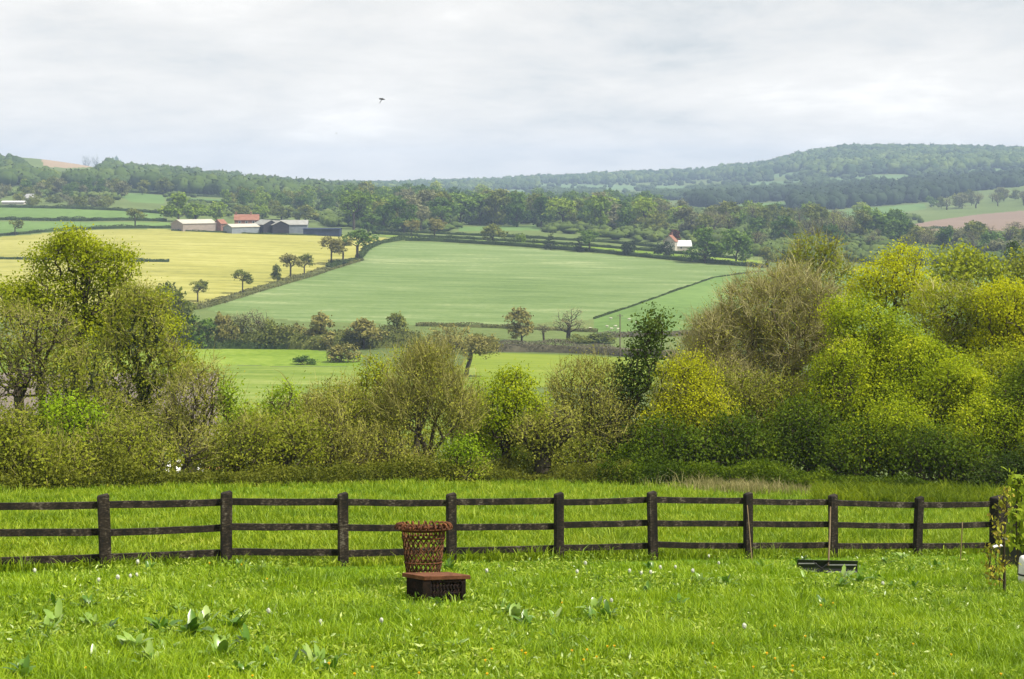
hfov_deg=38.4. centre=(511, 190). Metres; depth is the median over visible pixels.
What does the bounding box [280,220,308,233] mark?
grey barn
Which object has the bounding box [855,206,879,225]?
woodland tree
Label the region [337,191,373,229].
woodland tree
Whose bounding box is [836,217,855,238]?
woodland tree
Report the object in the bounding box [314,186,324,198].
woodland tree
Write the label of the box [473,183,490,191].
poplar tree
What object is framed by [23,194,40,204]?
woodland tree
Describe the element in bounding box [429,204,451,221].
woodland tree
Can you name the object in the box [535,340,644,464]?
hedge tree
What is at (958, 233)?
woodland tree
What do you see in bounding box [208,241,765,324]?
sage field
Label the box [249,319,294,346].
hedgerow tree
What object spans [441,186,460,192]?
woodland tree
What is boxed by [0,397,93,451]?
hedge tree
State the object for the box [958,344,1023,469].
maple tree
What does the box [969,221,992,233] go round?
woodland tree
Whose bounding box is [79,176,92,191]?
woodland tree
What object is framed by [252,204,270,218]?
farm tree
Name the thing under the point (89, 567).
fence line grass
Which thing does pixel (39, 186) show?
woodland tree
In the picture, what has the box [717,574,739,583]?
dock plant
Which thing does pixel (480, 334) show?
hedgerow tree
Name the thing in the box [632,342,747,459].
hawthorn tree
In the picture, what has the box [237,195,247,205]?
woodland tree
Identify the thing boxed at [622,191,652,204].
woodland tree
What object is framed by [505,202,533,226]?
woodland tree
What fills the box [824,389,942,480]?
bush
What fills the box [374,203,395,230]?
woodland tree
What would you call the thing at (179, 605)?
dock plant
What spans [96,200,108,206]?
woodland tree
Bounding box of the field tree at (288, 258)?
[279,253,306,275]
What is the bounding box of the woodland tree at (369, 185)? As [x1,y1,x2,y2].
[357,180,376,191]
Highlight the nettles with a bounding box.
[597,443,1021,489]
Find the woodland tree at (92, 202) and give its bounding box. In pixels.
[89,195,102,206]
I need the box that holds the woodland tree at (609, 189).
[608,188,625,199]
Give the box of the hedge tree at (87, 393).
[5,328,156,457]
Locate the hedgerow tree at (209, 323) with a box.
[183,314,217,346]
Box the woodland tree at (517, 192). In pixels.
[509,190,528,209]
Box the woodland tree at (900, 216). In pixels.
[885,209,908,221]
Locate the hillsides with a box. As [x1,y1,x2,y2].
[0,158,1023,485]
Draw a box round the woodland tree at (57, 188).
[51,177,66,192]
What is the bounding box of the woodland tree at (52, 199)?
[43,194,61,202]
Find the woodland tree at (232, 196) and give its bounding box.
[228,192,238,202]
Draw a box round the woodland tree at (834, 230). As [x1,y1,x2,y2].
[822,223,848,243]
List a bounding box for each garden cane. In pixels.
[747,505,751,557]
[960,522,962,559]
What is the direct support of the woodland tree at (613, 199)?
on the hillsides
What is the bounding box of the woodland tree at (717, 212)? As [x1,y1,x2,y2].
[710,202,745,221]
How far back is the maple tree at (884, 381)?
55.94 m
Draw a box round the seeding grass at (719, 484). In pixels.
[639,471,824,494]
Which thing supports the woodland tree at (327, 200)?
on the hillsides
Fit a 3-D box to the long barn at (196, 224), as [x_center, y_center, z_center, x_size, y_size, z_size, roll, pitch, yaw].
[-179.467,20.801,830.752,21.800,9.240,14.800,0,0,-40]
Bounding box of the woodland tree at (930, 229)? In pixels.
[923,225,936,234]
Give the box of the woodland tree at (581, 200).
[572,197,584,203]
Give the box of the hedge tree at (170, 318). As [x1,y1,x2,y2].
[138,277,208,470]
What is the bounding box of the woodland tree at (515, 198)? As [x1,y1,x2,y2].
[494,191,525,224]
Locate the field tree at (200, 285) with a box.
[188,279,207,301]
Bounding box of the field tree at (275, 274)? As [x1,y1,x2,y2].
[270,263,281,279]
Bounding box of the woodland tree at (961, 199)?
[955,193,971,207]
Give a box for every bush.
[0,394,91,491]
[10,410,121,488]
[66,409,178,485]
[98,401,205,486]
[159,404,235,473]
[175,399,295,479]
[239,398,339,482]
[289,377,384,477]
[292,355,319,364]
[326,342,361,361]
[328,260,345,263]
[333,405,455,483]
[406,440,496,483]
[426,425,492,481]
[464,434,533,477]
[525,428,622,482]
[562,333,592,342]
[585,332,616,342]
[608,406,743,482]
[681,394,807,484]
[752,388,855,476]
[802,410,907,481]
[824,389,942,480]
[874,408,1007,484]
[949,438,1023,490]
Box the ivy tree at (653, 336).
[587,301,687,484]
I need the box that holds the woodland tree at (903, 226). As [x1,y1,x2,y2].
[888,219,915,239]
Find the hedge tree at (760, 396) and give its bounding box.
[682,349,823,475]
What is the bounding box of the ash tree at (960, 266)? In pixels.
[920,238,1019,368]
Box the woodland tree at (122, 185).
[110,180,131,195]
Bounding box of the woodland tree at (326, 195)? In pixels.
[317,193,338,206]
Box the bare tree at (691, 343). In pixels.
[643,297,774,435]
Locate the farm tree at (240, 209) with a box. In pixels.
[232,204,252,213]
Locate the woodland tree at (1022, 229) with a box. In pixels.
[1018,228,1023,241]
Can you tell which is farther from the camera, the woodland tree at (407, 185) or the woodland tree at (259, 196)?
the woodland tree at (407, 185)
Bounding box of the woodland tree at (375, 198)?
[367,193,384,216]
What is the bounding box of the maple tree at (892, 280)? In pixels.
[837,236,954,427]
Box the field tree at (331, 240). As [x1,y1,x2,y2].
[318,235,344,259]
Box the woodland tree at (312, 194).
[306,190,316,200]
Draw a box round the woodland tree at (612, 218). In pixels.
[604,201,623,227]
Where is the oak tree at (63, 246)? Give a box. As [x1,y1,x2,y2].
[0,220,153,411]
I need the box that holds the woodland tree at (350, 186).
[337,183,358,190]
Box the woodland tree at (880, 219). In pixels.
[855,210,896,236]
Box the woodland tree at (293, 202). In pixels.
[290,195,301,207]
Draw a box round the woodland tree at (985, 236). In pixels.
[977,229,1004,250]
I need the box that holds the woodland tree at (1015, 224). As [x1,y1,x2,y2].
[1002,220,1022,228]
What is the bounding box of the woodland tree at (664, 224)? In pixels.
[655,212,670,228]
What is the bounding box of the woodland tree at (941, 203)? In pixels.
[935,196,945,206]
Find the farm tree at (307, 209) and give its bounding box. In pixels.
[290,204,320,219]
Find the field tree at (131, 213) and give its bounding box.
[126,208,147,225]
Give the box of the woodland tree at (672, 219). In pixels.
[664,205,693,222]
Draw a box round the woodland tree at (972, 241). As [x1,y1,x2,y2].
[958,230,981,247]
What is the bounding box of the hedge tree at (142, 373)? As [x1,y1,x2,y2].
[69,265,201,487]
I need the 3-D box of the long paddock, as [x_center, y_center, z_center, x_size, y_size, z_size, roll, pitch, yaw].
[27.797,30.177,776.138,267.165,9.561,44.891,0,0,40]
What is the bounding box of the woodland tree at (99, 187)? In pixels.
[93,178,107,191]
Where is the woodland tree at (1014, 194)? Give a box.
[1009,189,1019,198]
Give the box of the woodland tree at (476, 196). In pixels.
[460,192,492,224]
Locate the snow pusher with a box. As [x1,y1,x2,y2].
[797,506,857,572]
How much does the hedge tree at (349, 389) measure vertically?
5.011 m
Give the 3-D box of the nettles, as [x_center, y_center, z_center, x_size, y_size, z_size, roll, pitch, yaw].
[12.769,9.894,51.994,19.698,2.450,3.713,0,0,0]
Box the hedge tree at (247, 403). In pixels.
[198,390,321,482]
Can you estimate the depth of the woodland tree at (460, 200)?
991.91 m
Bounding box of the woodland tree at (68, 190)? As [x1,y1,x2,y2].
[61,186,73,196]
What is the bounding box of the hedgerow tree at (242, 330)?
[225,311,255,332]
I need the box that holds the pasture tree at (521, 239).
[515,233,526,242]
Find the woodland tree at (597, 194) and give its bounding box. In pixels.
[587,190,611,201]
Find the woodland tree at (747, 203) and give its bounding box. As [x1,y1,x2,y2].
[741,199,754,216]
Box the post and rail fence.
[0,490,1021,568]
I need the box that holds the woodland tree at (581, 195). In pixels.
[578,191,589,198]
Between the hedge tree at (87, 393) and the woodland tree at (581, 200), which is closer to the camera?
the hedge tree at (87, 393)
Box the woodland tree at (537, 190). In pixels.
[530,186,543,193]
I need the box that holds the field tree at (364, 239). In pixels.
[339,228,378,257]
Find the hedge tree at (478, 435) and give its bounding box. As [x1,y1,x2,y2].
[431,379,499,461]
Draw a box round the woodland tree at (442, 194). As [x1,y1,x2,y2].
[432,191,453,218]
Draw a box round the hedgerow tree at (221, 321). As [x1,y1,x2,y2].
[212,311,239,339]
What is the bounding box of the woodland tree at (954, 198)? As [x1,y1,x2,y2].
[951,192,966,205]
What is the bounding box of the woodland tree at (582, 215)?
[575,197,607,223]
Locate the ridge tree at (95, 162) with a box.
[92,154,99,166]
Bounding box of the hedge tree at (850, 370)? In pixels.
[785,331,880,475]
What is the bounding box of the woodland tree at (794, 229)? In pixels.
[787,220,803,234]
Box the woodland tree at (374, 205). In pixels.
[366,199,388,222]
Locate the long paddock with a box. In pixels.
[374,234,763,263]
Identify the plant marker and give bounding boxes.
[993,544,1002,586]
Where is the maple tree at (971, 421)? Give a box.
[936,385,1023,475]
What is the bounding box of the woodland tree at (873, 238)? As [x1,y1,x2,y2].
[863,229,881,241]
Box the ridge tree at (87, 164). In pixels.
[81,156,91,166]
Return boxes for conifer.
[542,231,557,249]
[574,236,583,251]
[621,239,637,254]
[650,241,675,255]
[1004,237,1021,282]
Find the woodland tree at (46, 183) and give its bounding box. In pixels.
[32,179,52,189]
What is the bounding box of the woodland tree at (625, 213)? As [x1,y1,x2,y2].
[615,205,631,227]
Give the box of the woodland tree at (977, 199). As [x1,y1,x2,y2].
[974,194,982,207]
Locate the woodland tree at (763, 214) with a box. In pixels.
[748,206,773,228]
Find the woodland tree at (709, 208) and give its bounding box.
[701,205,715,219]
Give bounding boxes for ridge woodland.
[0,153,373,198]
[338,166,756,188]
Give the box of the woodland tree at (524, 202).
[510,200,533,223]
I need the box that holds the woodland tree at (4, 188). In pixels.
[0,183,12,197]
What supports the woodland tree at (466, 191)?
on the hillsides
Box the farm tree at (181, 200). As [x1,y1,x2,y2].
[157,191,201,218]
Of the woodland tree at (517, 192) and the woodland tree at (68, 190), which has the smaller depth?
the woodland tree at (517, 192)
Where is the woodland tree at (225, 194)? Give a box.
[220,188,232,204]
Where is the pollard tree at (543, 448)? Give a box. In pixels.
[498,395,596,479]
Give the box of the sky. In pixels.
[0,0,1023,181]
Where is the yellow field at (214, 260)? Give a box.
[0,229,389,316]
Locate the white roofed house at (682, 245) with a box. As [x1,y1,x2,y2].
[677,240,691,250]
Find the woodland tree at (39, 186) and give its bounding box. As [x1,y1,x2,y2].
[33,183,45,195]
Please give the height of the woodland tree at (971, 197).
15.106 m
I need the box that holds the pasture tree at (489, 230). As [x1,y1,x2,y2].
[480,223,508,240]
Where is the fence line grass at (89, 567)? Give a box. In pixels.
[10,548,967,573]
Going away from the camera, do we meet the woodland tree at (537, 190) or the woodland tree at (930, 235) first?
the woodland tree at (930, 235)
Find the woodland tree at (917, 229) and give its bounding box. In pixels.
[902,225,934,243]
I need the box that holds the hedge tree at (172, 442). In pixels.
[96,394,218,470]
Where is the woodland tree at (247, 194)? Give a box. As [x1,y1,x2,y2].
[238,188,254,202]
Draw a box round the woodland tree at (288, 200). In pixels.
[280,196,293,205]
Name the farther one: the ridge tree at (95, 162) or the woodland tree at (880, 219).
the ridge tree at (95, 162)
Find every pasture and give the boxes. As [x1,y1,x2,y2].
[0,208,162,217]
[0,221,170,235]
[120,193,164,203]
[166,197,238,201]
[459,225,539,230]
[540,184,684,189]
[594,272,1023,334]
[738,202,786,208]
[750,180,799,185]
[774,171,798,177]
[794,204,926,218]
[830,175,907,180]
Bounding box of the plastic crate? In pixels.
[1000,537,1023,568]
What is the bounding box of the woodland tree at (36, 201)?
[30,197,41,205]
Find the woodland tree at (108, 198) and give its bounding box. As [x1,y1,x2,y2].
[102,196,111,205]
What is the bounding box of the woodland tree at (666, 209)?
[658,201,675,215]
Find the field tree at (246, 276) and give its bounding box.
[230,269,253,291]
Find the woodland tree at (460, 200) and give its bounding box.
[448,192,479,222]
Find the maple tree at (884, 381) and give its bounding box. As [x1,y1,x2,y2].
[844,326,988,481]
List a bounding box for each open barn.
[255,219,275,232]
[271,220,288,233]
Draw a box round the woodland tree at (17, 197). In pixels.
[12,192,25,200]
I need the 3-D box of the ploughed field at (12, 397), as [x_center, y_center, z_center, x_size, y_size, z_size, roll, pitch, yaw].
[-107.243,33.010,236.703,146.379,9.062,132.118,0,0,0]
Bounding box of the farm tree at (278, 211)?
[265,205,294,219]
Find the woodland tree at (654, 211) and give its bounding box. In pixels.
[634,205,659,220]
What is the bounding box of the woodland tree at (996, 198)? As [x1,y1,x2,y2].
[992,194,1000,205]
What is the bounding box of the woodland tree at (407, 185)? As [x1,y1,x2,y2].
[401,182,412,187]
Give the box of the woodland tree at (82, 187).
[78,184,87,191]
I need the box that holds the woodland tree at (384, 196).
[378,192,390,199]
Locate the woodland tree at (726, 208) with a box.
[714,200,741,221]
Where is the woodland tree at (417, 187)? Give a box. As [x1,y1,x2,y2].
[410,184,429,191]
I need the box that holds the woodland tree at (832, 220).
[826,210,840,225]
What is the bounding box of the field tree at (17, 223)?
[8,219,24,234]
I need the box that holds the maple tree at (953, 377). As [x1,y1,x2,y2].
[869,352,1018,477]
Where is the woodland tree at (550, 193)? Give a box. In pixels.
[541,190,557,198]
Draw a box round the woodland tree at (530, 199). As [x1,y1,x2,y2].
[525,192,552,218]
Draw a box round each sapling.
[29,383,119,474]
[204,366,262,456]
[248,369,313,452]
[975,482,1020,592]
[1000,466,1023,574]
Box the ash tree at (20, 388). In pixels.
[0,288,76,443]
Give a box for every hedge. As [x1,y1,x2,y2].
[0,204,159,213]
[0,216,166,221]
[0,224,170,235]
[0,256,168,261]
[127,189,221,197]
[131,336,291,348]
[166,198,240,203]
[171,229,341,235]
[181,318,419,349]
[186,258,363,309]
[325,235,405,267]
[372,230,732,258]
[375,227,659,246]
[405,235,767,267]
[415,322,597,331]
[496,338,675,358]
[593,270,762,318]
[597,329,733,337]
[921,226,946,228]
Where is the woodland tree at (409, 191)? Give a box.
[393,187,415,197]
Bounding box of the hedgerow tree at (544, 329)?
[537,324,551,341]
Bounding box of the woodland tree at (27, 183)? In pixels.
[18,179,31,191]
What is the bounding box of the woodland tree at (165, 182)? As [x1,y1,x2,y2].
[154,177,174,193]
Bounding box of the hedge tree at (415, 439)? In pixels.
[379,334,485,457]
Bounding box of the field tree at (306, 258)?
[298,254,313,272]
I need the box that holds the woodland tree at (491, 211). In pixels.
[481,190,511,222]
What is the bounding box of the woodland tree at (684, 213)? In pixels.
[672,206,700,230]
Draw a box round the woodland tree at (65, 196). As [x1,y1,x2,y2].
[57,193,72,201]
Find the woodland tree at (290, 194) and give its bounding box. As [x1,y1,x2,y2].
[281,189,294,198]
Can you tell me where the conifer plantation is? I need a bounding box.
[683,169,1023,210]
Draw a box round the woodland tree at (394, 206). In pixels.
[381,198,418,232]
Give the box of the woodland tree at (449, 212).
[444,204,460,222]
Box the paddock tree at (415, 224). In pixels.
[403,219,420,235]
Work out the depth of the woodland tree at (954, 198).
1551.57 m
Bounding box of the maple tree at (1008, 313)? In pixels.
[956,268,1023,374]
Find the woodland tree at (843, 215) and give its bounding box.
[839,209,850,230]
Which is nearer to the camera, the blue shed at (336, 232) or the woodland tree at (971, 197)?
the blue shed at (336, 232)
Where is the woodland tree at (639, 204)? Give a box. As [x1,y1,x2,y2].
[629,195,657,219]
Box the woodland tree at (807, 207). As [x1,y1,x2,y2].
[800,203,826,223]
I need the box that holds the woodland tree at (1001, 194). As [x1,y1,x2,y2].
[993,192,1004,201]
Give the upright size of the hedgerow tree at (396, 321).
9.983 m
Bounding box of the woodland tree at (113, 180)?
[108,178,119,189]
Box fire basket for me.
[394,520,452,582]
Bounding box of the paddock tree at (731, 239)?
[715,227,754,261]
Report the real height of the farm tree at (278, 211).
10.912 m
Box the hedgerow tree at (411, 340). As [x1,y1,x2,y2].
[401,335,433,349]
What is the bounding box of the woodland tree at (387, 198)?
[383,194,397,203]
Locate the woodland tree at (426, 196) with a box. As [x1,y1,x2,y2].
[414,188,441,219]
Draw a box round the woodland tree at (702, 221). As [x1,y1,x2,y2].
[692,214,713,230]
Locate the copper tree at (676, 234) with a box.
[668,229,680,239]
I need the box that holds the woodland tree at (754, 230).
[746,217,768,238]
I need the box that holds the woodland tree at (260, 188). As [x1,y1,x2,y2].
[257,185,266,197]
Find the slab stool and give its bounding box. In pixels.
[402,572,469,602]
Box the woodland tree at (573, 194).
[562,190,580,200]
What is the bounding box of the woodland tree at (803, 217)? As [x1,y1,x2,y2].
[793,201,815,221]
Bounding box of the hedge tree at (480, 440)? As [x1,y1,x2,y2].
[425,400,577,469]
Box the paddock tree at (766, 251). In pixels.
[759,246,777,263]
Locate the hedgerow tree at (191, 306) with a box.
[158,289,198,338]
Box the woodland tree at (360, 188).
[356,185,374,193]
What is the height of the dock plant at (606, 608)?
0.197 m
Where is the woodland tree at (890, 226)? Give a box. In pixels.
[884,219,910,234]
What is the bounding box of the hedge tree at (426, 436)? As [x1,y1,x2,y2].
[325,407,447,476]
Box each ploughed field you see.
[0,373,217,435]
[42,159,89,167]
[913,211,1023,230]
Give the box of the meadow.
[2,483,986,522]
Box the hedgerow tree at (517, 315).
[502,306,534,341]
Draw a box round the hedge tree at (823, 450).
[792,408,900,477]
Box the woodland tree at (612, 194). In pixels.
[599,189,624,199]
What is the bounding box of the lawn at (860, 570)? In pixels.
[0,497,1023,666]
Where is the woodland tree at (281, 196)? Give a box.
[276,191,287,203]
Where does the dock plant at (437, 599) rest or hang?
on the lawn at (860, 570)
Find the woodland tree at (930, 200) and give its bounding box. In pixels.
[926,196,938,206]
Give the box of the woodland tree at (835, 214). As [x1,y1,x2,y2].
[825,212,847,229]
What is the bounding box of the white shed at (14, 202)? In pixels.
[2,201,25,204]
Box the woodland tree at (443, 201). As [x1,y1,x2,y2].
[425,196,463,222]
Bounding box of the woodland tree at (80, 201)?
[74,195,88,205]
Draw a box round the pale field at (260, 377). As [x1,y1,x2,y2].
[218,365,475,435]
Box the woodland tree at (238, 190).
[234,186,248,202]
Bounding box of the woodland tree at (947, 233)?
[934,225,953,248]
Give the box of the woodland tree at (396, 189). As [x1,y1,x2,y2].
[388,186,403,196]
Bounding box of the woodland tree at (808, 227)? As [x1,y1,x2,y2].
[796,217,819,234]
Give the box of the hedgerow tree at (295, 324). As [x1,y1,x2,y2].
[274,321,309,337]
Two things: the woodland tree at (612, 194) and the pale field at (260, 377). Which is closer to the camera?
the pale field at (260, 377)
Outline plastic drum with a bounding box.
[1018,555,1023,580]
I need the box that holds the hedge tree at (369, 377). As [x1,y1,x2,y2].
[346,343,416,457]
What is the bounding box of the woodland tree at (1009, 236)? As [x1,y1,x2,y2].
[999,226,1021,240]
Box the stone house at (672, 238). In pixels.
[663,232,678,250]
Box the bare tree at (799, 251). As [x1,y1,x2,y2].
[756,223,866,389]
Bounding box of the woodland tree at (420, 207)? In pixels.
[409,203,431,230]
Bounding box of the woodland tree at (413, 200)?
[397,193,421,215]
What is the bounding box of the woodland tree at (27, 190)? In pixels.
[20,186,36,195]
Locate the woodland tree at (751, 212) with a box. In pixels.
[745,203,759,218]
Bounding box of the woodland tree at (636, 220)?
[629,201,643,223]
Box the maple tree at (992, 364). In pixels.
[958,334,1023,401]
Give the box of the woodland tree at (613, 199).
[609,196,619,204]
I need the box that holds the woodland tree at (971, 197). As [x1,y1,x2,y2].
[968,192,976,205]
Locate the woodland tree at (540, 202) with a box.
[527,193,556,226]
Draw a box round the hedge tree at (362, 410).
[256,368,388,467]
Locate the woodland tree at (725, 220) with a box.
[715,213,738,229]
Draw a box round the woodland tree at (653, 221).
[642,213,663,230]
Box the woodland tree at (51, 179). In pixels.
[46,174,55,186]
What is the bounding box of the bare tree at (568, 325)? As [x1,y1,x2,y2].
[550,306,589,339]
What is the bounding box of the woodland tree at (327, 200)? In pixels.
[317,195,335,210]
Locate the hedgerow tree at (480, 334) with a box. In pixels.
[465,333,496,353]
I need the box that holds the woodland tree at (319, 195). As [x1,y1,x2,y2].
[317,190,334,203]
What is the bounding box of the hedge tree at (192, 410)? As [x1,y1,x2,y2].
[131,340,249,471]
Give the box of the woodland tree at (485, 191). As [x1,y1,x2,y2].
[480,189,489,194]
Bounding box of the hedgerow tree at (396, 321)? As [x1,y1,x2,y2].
[386,311,410,332]
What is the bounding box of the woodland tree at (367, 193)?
[354,189,381,198]
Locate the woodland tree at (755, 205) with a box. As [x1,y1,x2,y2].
[742,202,773,223]
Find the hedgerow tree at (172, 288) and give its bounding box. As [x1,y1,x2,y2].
[139,280,185,340]
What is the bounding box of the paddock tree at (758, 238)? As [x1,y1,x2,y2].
[750,231,768,244]
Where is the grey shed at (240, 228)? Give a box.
[223,223,260,233]
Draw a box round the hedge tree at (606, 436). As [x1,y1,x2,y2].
[552,405,681,479]
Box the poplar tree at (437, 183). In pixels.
[429,180,443,190]
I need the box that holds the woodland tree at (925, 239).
[920,230,935,245]
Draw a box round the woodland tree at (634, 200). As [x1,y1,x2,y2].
[629,196,641,213]
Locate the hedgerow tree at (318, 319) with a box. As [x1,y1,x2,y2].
[301,310,335,347]
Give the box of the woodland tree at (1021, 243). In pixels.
[1004,237,1023,246]
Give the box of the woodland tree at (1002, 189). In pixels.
[994,187,1009,200]
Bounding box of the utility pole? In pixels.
[619,314,620,356]
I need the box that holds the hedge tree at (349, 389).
[302,360,385,457]
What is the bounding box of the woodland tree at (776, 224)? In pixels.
[768,215,797,238]
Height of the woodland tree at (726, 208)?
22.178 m
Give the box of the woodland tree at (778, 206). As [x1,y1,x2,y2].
[771,201,783,215]
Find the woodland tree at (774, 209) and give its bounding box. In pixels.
[766,204,780,221]
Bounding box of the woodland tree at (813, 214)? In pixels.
[801,204,829,235]
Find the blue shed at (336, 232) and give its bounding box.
[303,228,342,236]
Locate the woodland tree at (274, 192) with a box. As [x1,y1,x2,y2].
[270,189,280,201]
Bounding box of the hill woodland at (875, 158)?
[708,142,1023,178]
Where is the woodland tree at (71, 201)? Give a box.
[65,197,73,204]
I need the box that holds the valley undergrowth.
[2,188,1023,265]
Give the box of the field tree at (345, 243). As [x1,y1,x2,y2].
[328,237,353,259]
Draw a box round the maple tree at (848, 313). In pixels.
[795,284,939,481]
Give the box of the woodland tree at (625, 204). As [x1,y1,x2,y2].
[613,199,635,220]
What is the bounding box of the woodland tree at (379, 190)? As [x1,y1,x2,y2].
[374,187,388,194]
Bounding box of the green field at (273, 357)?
[0,345,363,373]
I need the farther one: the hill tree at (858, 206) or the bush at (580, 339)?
the hill tree at (858, 206)
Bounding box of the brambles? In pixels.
[0,436,632,491]
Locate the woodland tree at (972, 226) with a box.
[961,220,986,239]
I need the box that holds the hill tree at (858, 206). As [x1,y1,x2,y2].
[851,201,868,214]
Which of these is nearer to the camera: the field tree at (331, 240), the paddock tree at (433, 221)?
the field tree at (331, 240)
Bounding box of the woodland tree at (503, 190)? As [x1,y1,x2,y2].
[487,188,517,195]
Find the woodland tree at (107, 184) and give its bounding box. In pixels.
[94,178,110,188]
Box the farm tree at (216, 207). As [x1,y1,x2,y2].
[208,201,227,219]
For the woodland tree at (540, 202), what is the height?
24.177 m
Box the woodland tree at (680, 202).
[672,198,688,217]
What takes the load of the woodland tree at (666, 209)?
on the hillsides
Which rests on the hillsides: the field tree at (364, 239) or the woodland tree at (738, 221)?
the woodland tree at (738, 221)
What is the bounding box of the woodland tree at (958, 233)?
[936,226,964,244]
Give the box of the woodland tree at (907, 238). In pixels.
[899,234,916,245]
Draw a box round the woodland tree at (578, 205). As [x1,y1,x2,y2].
[558,199,585,220]
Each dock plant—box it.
[2,654,35,676]
[25,611,37,619]
[38,598,65,627]
[39,615,62,629]
[41,628,57,637]
[49,592,63,606]
[73,588,100,607]
[79,612,99,625]
[86,644,101,658]
[96,617,119,630]
[116,631,152,647]
[132,652,153,663]
[137,640,162,658]
[143,615,182,631]
[145,560,155,567]
[156,639,179,646]
[174,602,185,612]
[174,609,213,634]
[197,605,220,623]
[199,635,238,656]
[221,611,249,632]
[224,660,255,671]
[226,608,242,616]
[230,623,249,644]
[234,558,251,567]
[235,609,256,619]
[238,663,256,672]
[250,561,265,570]
[253,645,273,656]
[275,647,300,669]
[299,643,333,663]
[306,656,326,666]
[314,654,341,672]
[430,593,447,604]
[443,557,454,570]
[444,638,467,647]
[509,602,534,620]
[511,609,532,625]
[544,607,561,619]
[550,628,564,638]
[575,595,602,612]
[583,606,598,617]
[597,599,619,616]
[636,581,651,591]
[643,561,653,568]
[667,593,688,604]
[693,572,714,581]
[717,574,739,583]
[794,555,808,562]
[796,570,806,579]
[817,595,832,607]
[836,577,849,586]
[840,564,854,576]
[852,573,869,583]
[878,557,896,563]
[893,552,908,558]
[902,580,919,588]
[929,559,940,567]
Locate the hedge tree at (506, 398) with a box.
[468,359,556,478]
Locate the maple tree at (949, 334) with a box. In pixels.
[896,272,1022,483]
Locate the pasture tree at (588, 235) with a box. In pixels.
[576,229,598,248]
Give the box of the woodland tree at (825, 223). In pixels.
[815,218,831,230]
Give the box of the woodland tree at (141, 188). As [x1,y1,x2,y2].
[137,180,150,194]
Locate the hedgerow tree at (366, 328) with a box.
[343,317,387,348]
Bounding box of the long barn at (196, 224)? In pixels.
[171,219,216,230]
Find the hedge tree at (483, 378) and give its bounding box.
[449,365,498,462]
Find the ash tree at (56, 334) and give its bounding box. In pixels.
[0,294,94,487]
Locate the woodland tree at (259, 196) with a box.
[250,191,270,205]
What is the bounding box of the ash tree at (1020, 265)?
[977,240,1023,302]
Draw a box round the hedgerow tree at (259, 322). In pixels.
[244,307,272,331]
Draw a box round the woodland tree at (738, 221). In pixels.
[719,210,747,227]
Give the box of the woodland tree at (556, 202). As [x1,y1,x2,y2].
[541,196,577,221]
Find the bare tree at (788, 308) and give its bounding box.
[674,254,884,483]
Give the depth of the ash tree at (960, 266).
139.02 m
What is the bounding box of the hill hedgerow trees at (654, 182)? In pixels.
[408,162,1023,197]
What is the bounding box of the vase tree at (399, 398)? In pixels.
[361,314,498,478]
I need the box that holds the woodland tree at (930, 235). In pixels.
[915,228,942,244]
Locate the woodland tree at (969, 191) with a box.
[964,189,974,199]
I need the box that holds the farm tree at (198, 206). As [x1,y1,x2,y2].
[181,202,216,218]
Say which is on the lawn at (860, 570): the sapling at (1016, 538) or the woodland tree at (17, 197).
the sapling at (1016, 538)
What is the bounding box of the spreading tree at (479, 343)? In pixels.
[422,322,503,375]
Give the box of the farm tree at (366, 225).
[359,213,381,232]
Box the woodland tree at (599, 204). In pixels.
[583,194,611,225]
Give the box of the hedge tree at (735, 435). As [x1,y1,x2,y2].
[693,408,795,466]
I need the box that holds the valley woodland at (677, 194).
[377,166,1021,199]
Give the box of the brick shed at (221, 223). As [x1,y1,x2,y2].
[215,219,227,230]
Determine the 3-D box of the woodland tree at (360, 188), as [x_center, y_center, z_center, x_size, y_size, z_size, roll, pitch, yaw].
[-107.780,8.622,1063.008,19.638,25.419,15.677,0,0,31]
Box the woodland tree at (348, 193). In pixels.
[338,189,360,202]
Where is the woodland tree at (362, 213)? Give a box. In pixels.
[340,198,373,222]
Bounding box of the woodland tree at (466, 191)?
[464,189,474,196]
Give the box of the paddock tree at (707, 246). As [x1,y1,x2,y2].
[683,225,724,262]
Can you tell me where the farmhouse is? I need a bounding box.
[234,212,259,223]
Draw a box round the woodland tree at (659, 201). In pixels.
[652,197,669,215]
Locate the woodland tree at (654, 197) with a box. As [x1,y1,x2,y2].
[651,194,669,213]
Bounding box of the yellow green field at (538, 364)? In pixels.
[461,353,684,386]
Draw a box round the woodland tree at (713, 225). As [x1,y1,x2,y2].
[703,213,723,229]
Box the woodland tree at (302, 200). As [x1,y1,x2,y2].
[294,194,312,207]
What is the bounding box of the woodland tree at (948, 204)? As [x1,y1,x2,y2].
[941,197,953,209]
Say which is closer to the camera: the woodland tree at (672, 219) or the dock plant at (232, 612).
the dock plant at (232, 612)
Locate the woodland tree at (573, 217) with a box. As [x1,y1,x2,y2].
[559,203,578,221]
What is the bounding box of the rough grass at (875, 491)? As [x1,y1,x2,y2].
[807,475,1020,508]
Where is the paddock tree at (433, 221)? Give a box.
[428,217,447,234]
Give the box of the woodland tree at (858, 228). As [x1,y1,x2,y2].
[846,208,872,235]
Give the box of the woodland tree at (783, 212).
[774,206,794,225]
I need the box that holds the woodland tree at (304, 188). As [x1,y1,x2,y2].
[300,184,318,196]
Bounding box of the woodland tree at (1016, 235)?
[1001,226,1023,238]
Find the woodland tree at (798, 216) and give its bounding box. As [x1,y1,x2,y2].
[793,206,803,223]
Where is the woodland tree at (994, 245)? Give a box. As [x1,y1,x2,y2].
[979,238,1005,252]

